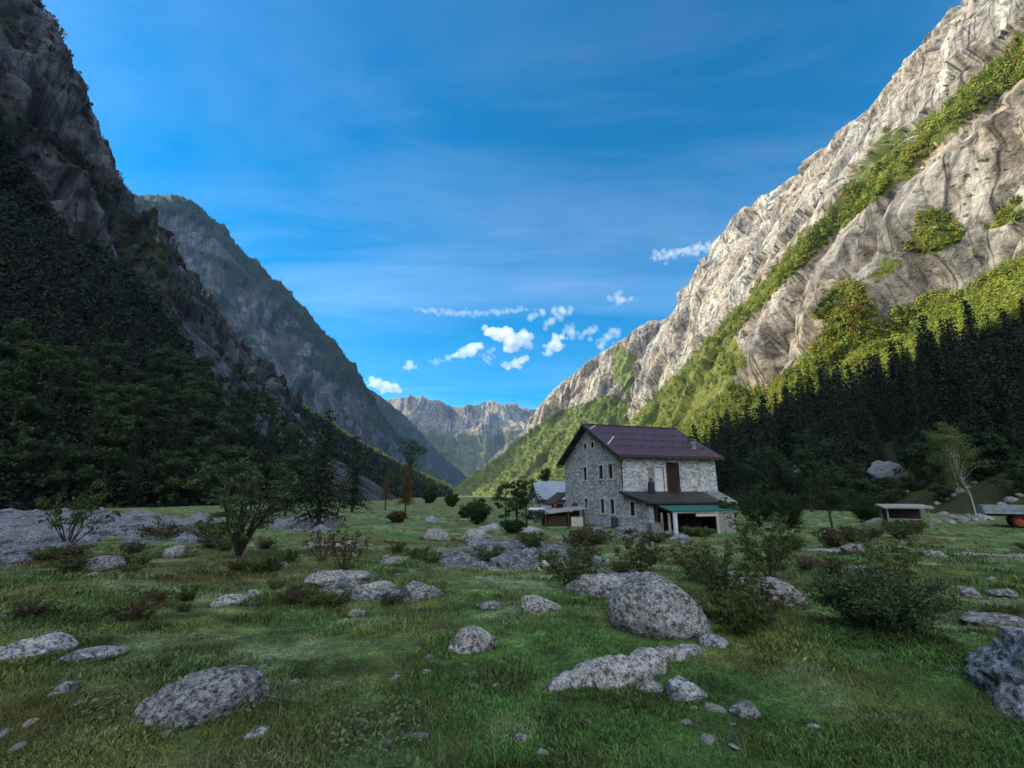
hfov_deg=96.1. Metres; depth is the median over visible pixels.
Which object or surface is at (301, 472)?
leafy tree
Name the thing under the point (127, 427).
leafy tree
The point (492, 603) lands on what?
stone
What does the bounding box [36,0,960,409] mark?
sky
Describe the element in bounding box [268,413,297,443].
leafy tree
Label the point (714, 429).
spruce tree
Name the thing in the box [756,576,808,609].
rock
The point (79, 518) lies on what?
young birch
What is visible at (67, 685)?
stone
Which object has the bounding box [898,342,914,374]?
spruce tree
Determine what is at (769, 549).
shrub
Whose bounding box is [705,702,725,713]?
stone
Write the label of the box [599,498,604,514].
window
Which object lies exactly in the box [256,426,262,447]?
spruce tree
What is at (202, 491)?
leafy tree
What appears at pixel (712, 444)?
spruce tree
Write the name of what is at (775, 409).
spruce tree
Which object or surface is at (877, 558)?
shrub
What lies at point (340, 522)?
rock
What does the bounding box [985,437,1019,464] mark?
leafy tree
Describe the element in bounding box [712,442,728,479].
spruce tree
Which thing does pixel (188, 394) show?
leafy tree
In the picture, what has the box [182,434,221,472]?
leafy tree
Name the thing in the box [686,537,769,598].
shrub
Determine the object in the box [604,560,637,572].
heath shrub
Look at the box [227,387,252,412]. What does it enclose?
leafy tree
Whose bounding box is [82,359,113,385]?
leafy tree
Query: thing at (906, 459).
leafy tree
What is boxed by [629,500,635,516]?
window
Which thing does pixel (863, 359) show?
spruce tree
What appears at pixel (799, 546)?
heath shrub
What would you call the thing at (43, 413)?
leafy tree
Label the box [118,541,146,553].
heath shrub
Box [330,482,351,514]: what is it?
leafy tree
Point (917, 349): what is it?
spruce tree
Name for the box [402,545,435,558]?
heath shrub
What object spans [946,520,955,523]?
boulder
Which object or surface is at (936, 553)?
rock
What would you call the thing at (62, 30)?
crest tree
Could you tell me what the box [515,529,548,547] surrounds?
heath shrub
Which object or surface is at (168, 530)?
shrub
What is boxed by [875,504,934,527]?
open hut
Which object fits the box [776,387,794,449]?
spruce tree
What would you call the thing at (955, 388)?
spruce tree
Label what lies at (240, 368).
leafy tree
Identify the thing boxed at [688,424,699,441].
spruce tree
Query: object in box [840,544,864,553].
rock
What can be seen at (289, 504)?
spruce tree
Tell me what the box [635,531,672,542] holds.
heath shrub
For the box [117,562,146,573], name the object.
heath shrub
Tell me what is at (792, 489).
leafy tree
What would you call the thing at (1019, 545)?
heath shrub
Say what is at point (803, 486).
leafy tree
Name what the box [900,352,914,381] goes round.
spruce tree
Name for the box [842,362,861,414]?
spruce tree
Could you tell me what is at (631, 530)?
heath shrub
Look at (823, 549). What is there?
path
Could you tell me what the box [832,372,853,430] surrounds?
spruce tree
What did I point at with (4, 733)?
stone
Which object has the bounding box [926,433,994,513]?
birch tree
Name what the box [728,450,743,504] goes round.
spruce tree
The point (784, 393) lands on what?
spruce tree
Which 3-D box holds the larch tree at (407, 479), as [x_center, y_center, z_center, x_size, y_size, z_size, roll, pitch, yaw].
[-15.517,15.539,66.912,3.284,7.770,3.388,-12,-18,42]
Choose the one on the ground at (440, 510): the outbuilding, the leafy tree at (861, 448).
the outbuilding
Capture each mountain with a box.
[0,0,396,509]
[134,194,412,467]
[452,319,664,495]
[625,0,1023,516]
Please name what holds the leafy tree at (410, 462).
on the ground at (440, 510)
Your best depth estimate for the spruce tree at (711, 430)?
185.83 m
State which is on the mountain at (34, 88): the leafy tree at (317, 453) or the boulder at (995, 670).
the leafy tree at (317, 453)
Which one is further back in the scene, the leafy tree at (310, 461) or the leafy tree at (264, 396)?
the leafy tree at (264, 396)
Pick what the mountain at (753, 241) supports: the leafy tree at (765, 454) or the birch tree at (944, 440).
the leafy tree at (765, 454)
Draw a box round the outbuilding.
[529,481,565,510]
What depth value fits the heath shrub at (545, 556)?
13.82 m
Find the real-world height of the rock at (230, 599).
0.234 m
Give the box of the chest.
[647,523,660,533]
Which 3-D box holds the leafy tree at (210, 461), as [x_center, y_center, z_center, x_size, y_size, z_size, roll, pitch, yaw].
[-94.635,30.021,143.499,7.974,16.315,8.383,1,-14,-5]
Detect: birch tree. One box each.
[922,422,972,487]
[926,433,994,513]
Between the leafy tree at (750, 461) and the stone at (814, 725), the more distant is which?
the leafy tree at (750, 461)
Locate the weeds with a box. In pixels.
[80,692,421,767]
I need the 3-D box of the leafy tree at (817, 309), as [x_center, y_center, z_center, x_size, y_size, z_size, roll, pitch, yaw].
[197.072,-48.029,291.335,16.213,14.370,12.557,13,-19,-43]
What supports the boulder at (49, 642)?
on the ground at (440, 510)
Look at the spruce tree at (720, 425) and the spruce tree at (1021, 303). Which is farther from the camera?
the spruce tree at (720, 425)
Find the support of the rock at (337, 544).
on the ground at (440, 510)
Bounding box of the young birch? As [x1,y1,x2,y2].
[31,481,124,543]
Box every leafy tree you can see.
[0,317,46,368]
[0,360,35,402]
[0,388,46,446]
[0,444,24,479]
[2,436,50,486]
[13,339,64,391]
[15,352,66,396]
[15,403,47,428]
[32,439,92,488]
[44,345,82,367]
[59,356,98,392]
[67,467,104,507]
[68,387,95,413]
[78,404,121,439]
[81,445,131,490]
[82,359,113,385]
[85,381,134,410]
[88,392,121,427]
[90,340,130,371]
[97,417,138,467]
[99,414,139,453]
[114,364,148,394]
[121,383,161,431]
[127,459,167,503]
[140,376,182,405]
[146,345,185,384]
[150,449,189,491]
[152,457,201,506]
[153,404,181,430]
[165,418,190,441]
[167,352,191,382]
[171,387,204,412]
[172,372,208,406]
[178,360,206,389]
[181,472,217,505]
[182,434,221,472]
[184,393,232,437]
[193,466,220,503]
[196,454,221,482]
[197,355,216,370]
[198,356,215,372]
[202,370,222,395]
[205,380,221,395]
[207,419,248,457]
[214,420,231,444]
[214,462,251,504]
[215,375,231,396]
[217,410,231,425]
[219,444,249,476]
[225,383,252,406]
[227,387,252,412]
[227,457,257,493]
[230,361,249,383]
[236,386,261,414]
[237,408,257,431]
[249,372,256,381]
[252,404,270,427]
[256,464,271,482]
[261,392,269,400]
[262,397,271,408]
[263,454,303,502]
[265,397,280,412]
[266,407,278,420]
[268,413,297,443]
[276,424,304,451]
[284,452,307,487]
[292,463,319,502]
[300,434,313,447]
[300,439,312,457]
[302,453,314,465]
[309,442,329,464]
[313,468,338,502]
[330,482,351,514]
[385,437,428,504]
[736,443,793,503]
[737,457,759,489]
[759,455,797,493]
[785,447,824,511]
[786,477,809,494]
[787,424,830,464]
[792,458,829,499]
[801,466,851,529]
[802,433,846,468]
[813,302,833,316]
[816,288,848,315]
[817,465,849,503]
[830,457,867,496]
[832,301,872,327]
[844,479,886,509]
[847,441,874,470]
[858,478,898,502]
[879,476,908,501]
[891,446,936,490]
[905,443,929,463]
[908,441,944,482]
[923,446,949,472]
[927,473,955,502]
[928,431,971,465]
[957,440,1005,480]
[970,430,1018,472]
[972,427,1019,461]
[981,445,1006,468]
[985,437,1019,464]
[988,459,1023,493]
[998,427,1022,452]
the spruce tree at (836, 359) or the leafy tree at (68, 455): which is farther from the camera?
the spruce tree at (836, 359)
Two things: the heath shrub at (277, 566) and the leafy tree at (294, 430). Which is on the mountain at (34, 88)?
the leafy tree at (294, 430)
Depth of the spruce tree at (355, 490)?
72.46 m
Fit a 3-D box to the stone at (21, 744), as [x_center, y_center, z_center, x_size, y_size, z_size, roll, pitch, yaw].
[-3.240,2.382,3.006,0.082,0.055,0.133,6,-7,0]
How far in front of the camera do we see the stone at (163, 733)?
3.15 m
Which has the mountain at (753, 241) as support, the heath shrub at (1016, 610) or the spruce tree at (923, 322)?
the spruce tree at (923, 322)
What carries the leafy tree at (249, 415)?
on the mountain at (34, 88)
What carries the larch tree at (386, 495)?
on the ground at (440, 510)
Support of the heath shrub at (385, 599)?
on the ground at (440, 510)
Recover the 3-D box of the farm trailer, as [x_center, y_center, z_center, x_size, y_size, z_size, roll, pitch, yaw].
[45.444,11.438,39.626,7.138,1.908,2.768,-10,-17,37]
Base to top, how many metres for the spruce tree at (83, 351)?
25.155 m
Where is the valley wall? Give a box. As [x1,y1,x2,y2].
[369,390,467,487]
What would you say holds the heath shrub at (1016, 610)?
on the ground at (440, 510)
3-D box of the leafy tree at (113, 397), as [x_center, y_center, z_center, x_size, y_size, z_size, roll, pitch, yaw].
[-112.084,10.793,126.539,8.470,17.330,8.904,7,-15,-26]
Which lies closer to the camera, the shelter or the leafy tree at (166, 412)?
the shelter
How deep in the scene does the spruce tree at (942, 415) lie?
85.14 m
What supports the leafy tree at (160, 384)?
on the mountain at (34, 88)
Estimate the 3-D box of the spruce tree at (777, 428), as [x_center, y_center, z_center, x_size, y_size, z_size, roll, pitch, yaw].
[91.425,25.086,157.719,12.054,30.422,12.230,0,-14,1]
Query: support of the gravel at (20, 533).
on the ground at (440, 510)
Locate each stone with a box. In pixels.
[0,728,13,738]
[8,740,27,751]
[20,718,39,728]
[47,681,78,697]
[84,572,100,577]
[154,729,173,740]
[162,545,186,557]
[247,589,262,598]
[257,664,267,668]
[263,655,272,660]
[347,609,366,616]
[407,731,428,739]
[425,516,438,522]
[478,600,502,610]
[515,733,526,744]
[522,526,544,533]
[536,560,549,570]
[536,748,550,759]
[679,719,691,724]
[700,734,714,744]
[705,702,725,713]
[728,743,740,749]
[806,723,820,730]
[849,565,868,576]
[958,588,981,598]
[984,588,1018,597]
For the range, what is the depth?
4705.73 m
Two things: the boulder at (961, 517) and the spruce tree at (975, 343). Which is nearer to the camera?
the boulder at (961, 517)
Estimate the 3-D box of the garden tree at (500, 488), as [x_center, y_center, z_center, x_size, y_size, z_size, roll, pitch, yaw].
[-0.813,12.568,48.791,3.261,4.578,2.763,0,-14,0]
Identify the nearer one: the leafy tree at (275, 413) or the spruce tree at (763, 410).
the spruce tree at (763, 410)
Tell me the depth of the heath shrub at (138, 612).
5.83 m
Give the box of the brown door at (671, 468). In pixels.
[666,462,680,490]
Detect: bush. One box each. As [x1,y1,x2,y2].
[384,510,407,522]
[418,487,440,502]
[444,493,459,506]
[458,507,468,517]
[459,497,493,523]
[499,517,528,532]
[714,497,738,518]
[723,480,795,525]
[762,490,810,527]
[795,558,971,635]
[838,491,893,521]
[878,518,933,530]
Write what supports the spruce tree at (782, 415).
on the mountain at (753, 241)
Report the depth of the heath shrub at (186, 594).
7.71 m
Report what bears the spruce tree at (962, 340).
on the mountain at (753, 241)
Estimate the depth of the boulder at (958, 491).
74.06 m
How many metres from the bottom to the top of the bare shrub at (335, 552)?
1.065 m
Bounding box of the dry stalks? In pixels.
[43,680,962,767]
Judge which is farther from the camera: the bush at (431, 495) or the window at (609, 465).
the bush at (431, 495)
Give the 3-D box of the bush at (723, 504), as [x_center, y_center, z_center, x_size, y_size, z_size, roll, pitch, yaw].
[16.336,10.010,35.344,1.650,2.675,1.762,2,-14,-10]
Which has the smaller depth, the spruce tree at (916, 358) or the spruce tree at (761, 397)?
the spruce tree at (916, 358)
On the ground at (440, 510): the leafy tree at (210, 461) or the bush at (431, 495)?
the bush at (431, 495)
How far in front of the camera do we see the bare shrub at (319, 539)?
11.63 m
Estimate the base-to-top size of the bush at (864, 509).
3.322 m
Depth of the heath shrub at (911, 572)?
8.72 m
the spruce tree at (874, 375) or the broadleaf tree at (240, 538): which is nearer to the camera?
the broadleaf tree at (240, 538)
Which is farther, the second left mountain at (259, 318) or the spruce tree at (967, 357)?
the second left mountain at (259, 318)
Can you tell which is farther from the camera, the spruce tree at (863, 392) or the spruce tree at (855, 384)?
the spruce tree at (855, 384)
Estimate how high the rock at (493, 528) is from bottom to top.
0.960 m
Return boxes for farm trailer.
[977,505,1023,527]
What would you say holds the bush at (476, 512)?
on the ground at (440, 510)
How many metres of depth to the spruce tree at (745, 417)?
207.67 m
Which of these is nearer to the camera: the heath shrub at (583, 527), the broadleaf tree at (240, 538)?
the broadleaf tree at (240, 538)
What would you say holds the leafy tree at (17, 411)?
on the mountain at (34, 88)
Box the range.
[385,393,535,476]
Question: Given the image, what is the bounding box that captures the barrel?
[611,517,617,527]
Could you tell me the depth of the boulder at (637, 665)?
4.09 m
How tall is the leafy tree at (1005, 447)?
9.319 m
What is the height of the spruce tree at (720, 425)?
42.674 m
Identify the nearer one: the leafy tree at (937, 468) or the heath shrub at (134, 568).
the heath shrub at (134, 568)
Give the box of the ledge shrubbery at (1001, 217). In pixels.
[628,43,1023,427]
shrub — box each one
[6,599,64,615]
[19,545,67,560]
[41,551,100,572]
[42,544,97,560]
[96,599,168,621]
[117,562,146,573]
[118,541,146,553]
[121,551,156,567]
[131,519,193,538]
[136,586,175,602]
[171,584,200,600]
[172,601,196,611]
[181,516,232,538]
[194,535,230,547]
[210,538,233,550]
[222,556,251,570]
[243,553,285,571]
[254,536,279,548]
[260,555,287,570]
[265,578,291,589]
[271,589,308,605]
[272,547,302,561]
[285,583,305,589]
[295,584,322,597]
[300,593,322,607]
[302,528,345,560]
[311,589,358,606]
[323,525,369,569]
[374,590,404,604]
[387,541,410,552]
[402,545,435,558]
[414,549,444,563]
[464,544,508,562]
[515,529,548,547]
[530,547,560,561]
[536,543,605,585]
[562,526,595,546]
[566,537,602,563]
[570,524,618,544]
[578,526,596,531]
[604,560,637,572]
[612,532,665,571]
[625,527,638,533]
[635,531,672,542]
[648,552,668,563]
[665,536,733,582]
[681,525,710,535]
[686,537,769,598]
[691,526,717,536]
[693,597,736,619]
[703,591,771,634]
[725,510,803,576]
[728,576,786,624]
[735,564,760,570]
[772,562,789,571]
[778,534,811,549]
[789,555,821,570]
[808,526,857,546]
[810,558,850,574]
[824,526,888,541]
[837,524,940,569]
[855,560,906,579]
[857,567,923,584]
[880,523,925,538]
[978,605,1012,613]
[994,604,1022,615]
[1012,542,1023,548]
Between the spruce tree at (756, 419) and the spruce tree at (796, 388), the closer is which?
the spruce tree at (756, 419)
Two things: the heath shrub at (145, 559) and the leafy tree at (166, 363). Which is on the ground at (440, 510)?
the heath shrub at (145, 559)
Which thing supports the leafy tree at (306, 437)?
on the mountain at (34, 88)
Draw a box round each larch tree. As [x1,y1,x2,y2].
[377,467,392,509]
[392,464,416,510]
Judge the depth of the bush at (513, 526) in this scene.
32.15 m
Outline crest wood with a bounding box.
[300,403,453,489]
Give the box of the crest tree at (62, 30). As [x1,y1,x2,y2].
[56,27,67,38]
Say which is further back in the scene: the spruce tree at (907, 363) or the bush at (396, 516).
the spruce tree at (907, 363)
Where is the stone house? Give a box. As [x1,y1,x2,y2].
[557,423,737,534]
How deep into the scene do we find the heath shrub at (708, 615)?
5.99 m
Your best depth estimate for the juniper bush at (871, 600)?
5.21 m
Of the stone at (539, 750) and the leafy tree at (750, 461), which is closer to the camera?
the stone at (539, 750)
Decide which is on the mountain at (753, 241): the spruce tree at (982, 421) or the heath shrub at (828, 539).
the spruce tree at (982, 421)
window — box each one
[582,466,587,480]
[583,497,588,512]
[598,464,603,480]
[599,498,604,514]
[607,462,613,479]
[609,498,615,515]
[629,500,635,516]
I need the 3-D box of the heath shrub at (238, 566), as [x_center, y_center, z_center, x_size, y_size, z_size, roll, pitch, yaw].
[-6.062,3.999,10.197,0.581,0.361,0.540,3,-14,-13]
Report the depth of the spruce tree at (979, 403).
86.11 m
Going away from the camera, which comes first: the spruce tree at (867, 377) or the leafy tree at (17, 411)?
the leafy tree at (17, 411)
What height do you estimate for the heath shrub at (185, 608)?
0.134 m
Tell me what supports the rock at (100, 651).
on the ground at (440, 510)
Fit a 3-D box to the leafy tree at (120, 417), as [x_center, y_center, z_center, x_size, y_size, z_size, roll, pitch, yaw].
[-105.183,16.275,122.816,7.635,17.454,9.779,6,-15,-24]
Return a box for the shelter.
[527,508,553,514]
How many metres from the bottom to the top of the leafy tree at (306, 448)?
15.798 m
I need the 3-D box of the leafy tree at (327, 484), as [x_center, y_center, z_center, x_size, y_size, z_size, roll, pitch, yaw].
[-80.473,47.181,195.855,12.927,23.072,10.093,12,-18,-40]
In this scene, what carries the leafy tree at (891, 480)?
on the mountain at (753, 241)
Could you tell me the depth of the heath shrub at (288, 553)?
11.35 m
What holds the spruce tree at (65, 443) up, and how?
on the mountain at (34, 88)
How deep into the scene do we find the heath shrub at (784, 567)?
10.97 m
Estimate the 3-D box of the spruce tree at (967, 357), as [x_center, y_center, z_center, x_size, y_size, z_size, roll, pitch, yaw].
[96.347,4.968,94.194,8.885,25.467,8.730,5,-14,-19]
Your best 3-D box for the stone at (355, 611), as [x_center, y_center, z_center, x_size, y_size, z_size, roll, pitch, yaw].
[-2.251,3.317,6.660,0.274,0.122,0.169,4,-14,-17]
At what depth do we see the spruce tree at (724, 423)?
210.62 m
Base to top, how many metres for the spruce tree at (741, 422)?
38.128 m
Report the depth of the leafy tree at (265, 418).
295.15 m
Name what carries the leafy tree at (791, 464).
on the mountain at (753, 241)
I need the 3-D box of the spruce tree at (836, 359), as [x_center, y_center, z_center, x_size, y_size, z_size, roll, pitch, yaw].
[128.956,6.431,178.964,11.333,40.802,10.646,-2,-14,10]
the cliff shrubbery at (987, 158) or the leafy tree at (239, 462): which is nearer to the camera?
the leafy tree at (239, 462)
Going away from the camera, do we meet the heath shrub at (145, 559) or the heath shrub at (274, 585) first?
the heath shrub at (274, 585)
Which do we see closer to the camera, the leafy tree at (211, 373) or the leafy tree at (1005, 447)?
the leafy tree at (1005, 447)
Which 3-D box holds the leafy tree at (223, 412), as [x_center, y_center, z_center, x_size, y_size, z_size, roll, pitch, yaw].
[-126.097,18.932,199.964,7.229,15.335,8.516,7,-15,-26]
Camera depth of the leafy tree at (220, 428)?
176.22 m
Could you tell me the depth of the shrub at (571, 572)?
8.23 m
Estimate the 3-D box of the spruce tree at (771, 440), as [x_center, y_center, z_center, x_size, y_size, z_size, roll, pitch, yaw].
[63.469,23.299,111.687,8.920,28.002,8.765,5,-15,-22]
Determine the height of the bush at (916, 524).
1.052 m
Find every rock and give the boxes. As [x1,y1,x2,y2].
[54,645,128,663]
[85,555,125,571]
[207,594,248,606]
[243,726,269,742]
[304,540,329,549]
[321,516,344,526]
[335,540,357,549]
[355,581,396,591]
[379,557,402,565]
[402,580,443,602]
[423,527,451,541]
[447,625,497,654]
[460,529,487,541]
[478,523,501,532]
[521,595,560,612]
[636,678,663,694]
[666,675,707,702]
[699,633,728,647]
[720,572,745,585]
[729,700,761,718]
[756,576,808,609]
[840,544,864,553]
[922,549,946,557]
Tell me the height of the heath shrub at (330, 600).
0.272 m
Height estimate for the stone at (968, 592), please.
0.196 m
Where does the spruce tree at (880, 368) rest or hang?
on the mountain at (753, 241)
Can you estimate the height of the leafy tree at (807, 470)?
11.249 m
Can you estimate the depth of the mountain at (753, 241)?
328.16 m
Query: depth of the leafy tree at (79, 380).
133.45 m
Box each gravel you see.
[0,507,334,569]
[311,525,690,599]
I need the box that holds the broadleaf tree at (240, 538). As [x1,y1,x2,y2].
[179,446,303,557]
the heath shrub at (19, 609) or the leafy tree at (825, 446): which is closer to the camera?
the heath shrub at (19, 609)
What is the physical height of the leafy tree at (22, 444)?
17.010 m
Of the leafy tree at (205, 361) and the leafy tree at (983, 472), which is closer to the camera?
the leafy tree at (983, 472)
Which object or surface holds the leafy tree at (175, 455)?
on the mountain at (34, 88)
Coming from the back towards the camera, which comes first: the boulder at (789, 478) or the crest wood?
the crest wood
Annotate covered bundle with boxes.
[648,478,654,493]
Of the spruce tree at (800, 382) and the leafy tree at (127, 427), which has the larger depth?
the spruce tree at (800, 382)
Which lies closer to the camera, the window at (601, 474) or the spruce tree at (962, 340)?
the window at (601, 474)
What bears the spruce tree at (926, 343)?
on the mountain at (753, 241)
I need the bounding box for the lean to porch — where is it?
[543,492,565,508]
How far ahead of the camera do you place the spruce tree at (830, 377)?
152.97 m
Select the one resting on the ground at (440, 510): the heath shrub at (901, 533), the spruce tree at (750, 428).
the heath shrub at (901, 533)
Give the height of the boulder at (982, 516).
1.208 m
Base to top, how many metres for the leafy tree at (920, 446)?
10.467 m
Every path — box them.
[776,547,841,551]
[918,551,1023,557]
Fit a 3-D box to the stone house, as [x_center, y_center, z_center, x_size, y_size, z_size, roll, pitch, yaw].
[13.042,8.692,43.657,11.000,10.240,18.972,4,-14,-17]
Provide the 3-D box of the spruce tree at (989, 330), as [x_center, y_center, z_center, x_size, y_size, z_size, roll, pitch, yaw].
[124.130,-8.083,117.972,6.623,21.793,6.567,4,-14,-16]
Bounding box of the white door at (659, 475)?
[654,465,666,490]
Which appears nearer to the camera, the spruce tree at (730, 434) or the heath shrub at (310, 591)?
the heath shrub at (310, 591)
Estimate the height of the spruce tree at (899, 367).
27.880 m
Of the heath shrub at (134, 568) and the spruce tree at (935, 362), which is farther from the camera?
the spruce tree at (935, 362)
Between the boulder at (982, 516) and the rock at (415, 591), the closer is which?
the rock at (415, 591)
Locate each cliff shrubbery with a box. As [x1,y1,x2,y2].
[0,1,323,510]
[669,3,1023,400]
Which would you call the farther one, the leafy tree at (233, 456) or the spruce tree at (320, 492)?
the leafy tree at (233, 456)
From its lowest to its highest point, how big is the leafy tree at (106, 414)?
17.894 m
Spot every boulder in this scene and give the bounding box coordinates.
[0,632,79,660]
[132,665,269,729]
[304,569,371,586]
[546,643,703,691]
[565,572,627,598]
[606,572,712,639]
[787,466,800,479]
[865,518,881,524]
[866,460,904,486]
[936,511,948,514]
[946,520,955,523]
[953,516,969,520]
[955,488,964,493]
[958,519,967,522]
[959,612,1023,627]
[964,625,1023,721]
[971,513,992,519]
[1003,496,1018,502]
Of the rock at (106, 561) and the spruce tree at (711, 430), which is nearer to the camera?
the rock at (106, 561)
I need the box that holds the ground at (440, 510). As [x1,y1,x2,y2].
[0,496,1023,767]
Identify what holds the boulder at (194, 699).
on the ground at (440, 510)
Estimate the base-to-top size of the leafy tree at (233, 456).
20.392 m
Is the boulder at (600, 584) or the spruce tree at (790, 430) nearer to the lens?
the boulder at (600, 584)
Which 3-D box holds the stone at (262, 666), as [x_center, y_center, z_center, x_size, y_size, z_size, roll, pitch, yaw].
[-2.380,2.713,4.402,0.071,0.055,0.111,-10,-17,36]
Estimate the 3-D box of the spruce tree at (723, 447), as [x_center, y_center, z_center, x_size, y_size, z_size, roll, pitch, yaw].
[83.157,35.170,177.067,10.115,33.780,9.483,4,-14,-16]
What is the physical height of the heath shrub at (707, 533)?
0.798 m
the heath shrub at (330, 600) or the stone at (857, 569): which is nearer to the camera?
the heath shrub at (330, 600)
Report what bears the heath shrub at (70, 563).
on the ground at (440, 510)
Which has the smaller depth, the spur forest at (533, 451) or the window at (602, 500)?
the window at (602, 500)
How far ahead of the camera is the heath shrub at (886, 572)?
8.62 m
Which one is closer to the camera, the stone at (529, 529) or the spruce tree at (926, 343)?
the stone at (529, 529)
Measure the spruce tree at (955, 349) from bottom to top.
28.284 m
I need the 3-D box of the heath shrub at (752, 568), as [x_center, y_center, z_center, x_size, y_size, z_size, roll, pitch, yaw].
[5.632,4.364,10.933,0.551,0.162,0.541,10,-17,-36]
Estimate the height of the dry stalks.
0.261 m
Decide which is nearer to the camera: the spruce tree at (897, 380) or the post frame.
the post frame
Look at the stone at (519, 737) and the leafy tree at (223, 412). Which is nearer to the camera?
the stone at (519, 737)
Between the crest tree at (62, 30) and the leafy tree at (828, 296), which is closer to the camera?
the leafy tree at (828, 296)
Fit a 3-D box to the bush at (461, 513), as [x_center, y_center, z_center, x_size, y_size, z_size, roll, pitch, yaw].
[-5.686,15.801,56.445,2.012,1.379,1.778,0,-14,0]
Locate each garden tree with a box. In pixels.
[489,481,518,518]
[506,478,548,527]
[511,480,522,518]
[536,468,551,480]
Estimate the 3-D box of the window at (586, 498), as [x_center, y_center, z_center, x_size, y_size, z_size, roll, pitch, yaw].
[7.344,11.914,45.212,0.270,1.500,0.980,4,-14,-17]
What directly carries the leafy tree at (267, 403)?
on the mountain at (34, 88)
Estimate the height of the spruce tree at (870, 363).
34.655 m
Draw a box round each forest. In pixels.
[0,130,332,505]
[131,191,408,460]
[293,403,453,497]
[452,347,630,495]
[625,39,1023,445]
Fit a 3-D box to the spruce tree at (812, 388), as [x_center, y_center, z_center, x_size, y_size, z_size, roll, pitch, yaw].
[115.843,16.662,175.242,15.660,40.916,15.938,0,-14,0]
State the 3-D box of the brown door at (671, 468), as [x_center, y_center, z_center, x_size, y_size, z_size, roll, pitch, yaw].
[14.248,8.303,40.776,1.340,2.650,0.190,4,-14,-17]
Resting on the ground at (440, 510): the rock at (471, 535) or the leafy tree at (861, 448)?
the rock at (471, 535)
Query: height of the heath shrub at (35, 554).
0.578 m
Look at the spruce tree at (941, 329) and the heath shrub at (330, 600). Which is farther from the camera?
the spruce tree at (941, 329)
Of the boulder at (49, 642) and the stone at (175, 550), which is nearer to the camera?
the boulder at (49, 642)
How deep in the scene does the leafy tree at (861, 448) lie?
99.79 m
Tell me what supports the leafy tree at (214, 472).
on the ground at (440, 510)
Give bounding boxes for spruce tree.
[37,364,59,408]
[57,432,66,459]
[75,338,87,373]
[101,354,116,384]
[118,434,137,483]
[217,376,223,403]
[229,369,234,391]
[249,396,257,424]
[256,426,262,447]
[265,408,273,432]
[269,437,304,516]
[288,407,351,528]
[328,435,372,511]
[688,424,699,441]
[703,423,710,447]
[707,436,717,471]
[708,418,720,443]
[708,426,715,450]
[711,443,734,499]
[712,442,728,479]
[717,417,724,448]
[719,432,731,466]
[721,416,733,448]
[722,425,734,455]
[723,411,731,432]
[723,430,736,466]
[724,416,737,458]
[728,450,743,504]
[731,414,741,440]
[736,413,750,461]
[743,405,755,422]
[743,411,748,428]
[743,415,758,460]
[746,407,766,453]
[753,393,773,425]
[756,402,774,428]
[760,424,792,497]
[769,393,778,420]
[769,414,789,457]
[772,406,780,432]
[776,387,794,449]
[776,402,793,461]
[779,386,792,418]
[780,392,796,464]
[789,388,800,442]
[792,382,801,399]
[794,369,804,403]
[800,387,818,427]
[800,387,820,447]
[805,376,820,418]
[813,442,837,510]
[814,368,825,404]
[815,369,829,423]
[817,357,832,394]
[818,372,850,430]
[821,378,853,440]
[822,381,833,447]
[830,351,848,396]
[831,368,848,405]
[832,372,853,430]
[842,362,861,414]
[850,373,865,410]
[853,365,879,437]
[860,357,874,407]
[861,366,873,404]
[865,355,889,420]
[866,353,878,381]
[867,414,888,465]
[871,355,896,432]
[874,353,890,399]
[883,340,914,419]
[884,357,923,429]
[888,353,907,395]
[889,357,919,418]
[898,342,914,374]
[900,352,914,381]
[905,347,916,374]
[911,327,924,382]
[911,356,929,407]
[912,315,941,377]
[914,346,927,384]
[915,339,929,375]
[917,331,952,402]
[923,333,968,414]
[929,370,970,437]
[935,319,952,353]
[936,335,949,366]
[938,335,973,418]
[939,414,963,469]
[940,318,961,376]
[945,334,972,407]
[947,316,965,371]
[953,330,990,410]
[957,350,1014,429]
[959,299,983,362]
[960,300,1004,379]
[960,357,1009,449]
[970,409,1008,476]
[971,329,1021,420]
[981,330,1006,383]
[983,314,1006,361]
[985,356,1023,435]
[994,308,1023,371]
[1015,299,1023,351]
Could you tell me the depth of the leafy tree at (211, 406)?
166.51 m
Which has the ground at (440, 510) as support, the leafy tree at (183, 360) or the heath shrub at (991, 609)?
the heath shrub at (991, 609)
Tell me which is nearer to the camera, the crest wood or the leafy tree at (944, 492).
the leafy tree at (944, 492)
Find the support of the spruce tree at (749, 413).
on the mountain at (753, 241)
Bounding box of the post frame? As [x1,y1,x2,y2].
[581,502,588,524]
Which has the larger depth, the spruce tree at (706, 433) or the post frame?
the spruce tree at (706, 433)
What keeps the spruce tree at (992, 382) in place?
on the mountain at (753, 241)
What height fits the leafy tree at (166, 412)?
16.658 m
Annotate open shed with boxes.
[539,501,586,526]
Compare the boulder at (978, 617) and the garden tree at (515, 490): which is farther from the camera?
the garden tree at (515, 490)
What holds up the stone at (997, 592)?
on the ground at (440, 510)
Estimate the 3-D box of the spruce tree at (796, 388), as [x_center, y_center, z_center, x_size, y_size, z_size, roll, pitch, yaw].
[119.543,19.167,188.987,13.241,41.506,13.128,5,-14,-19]

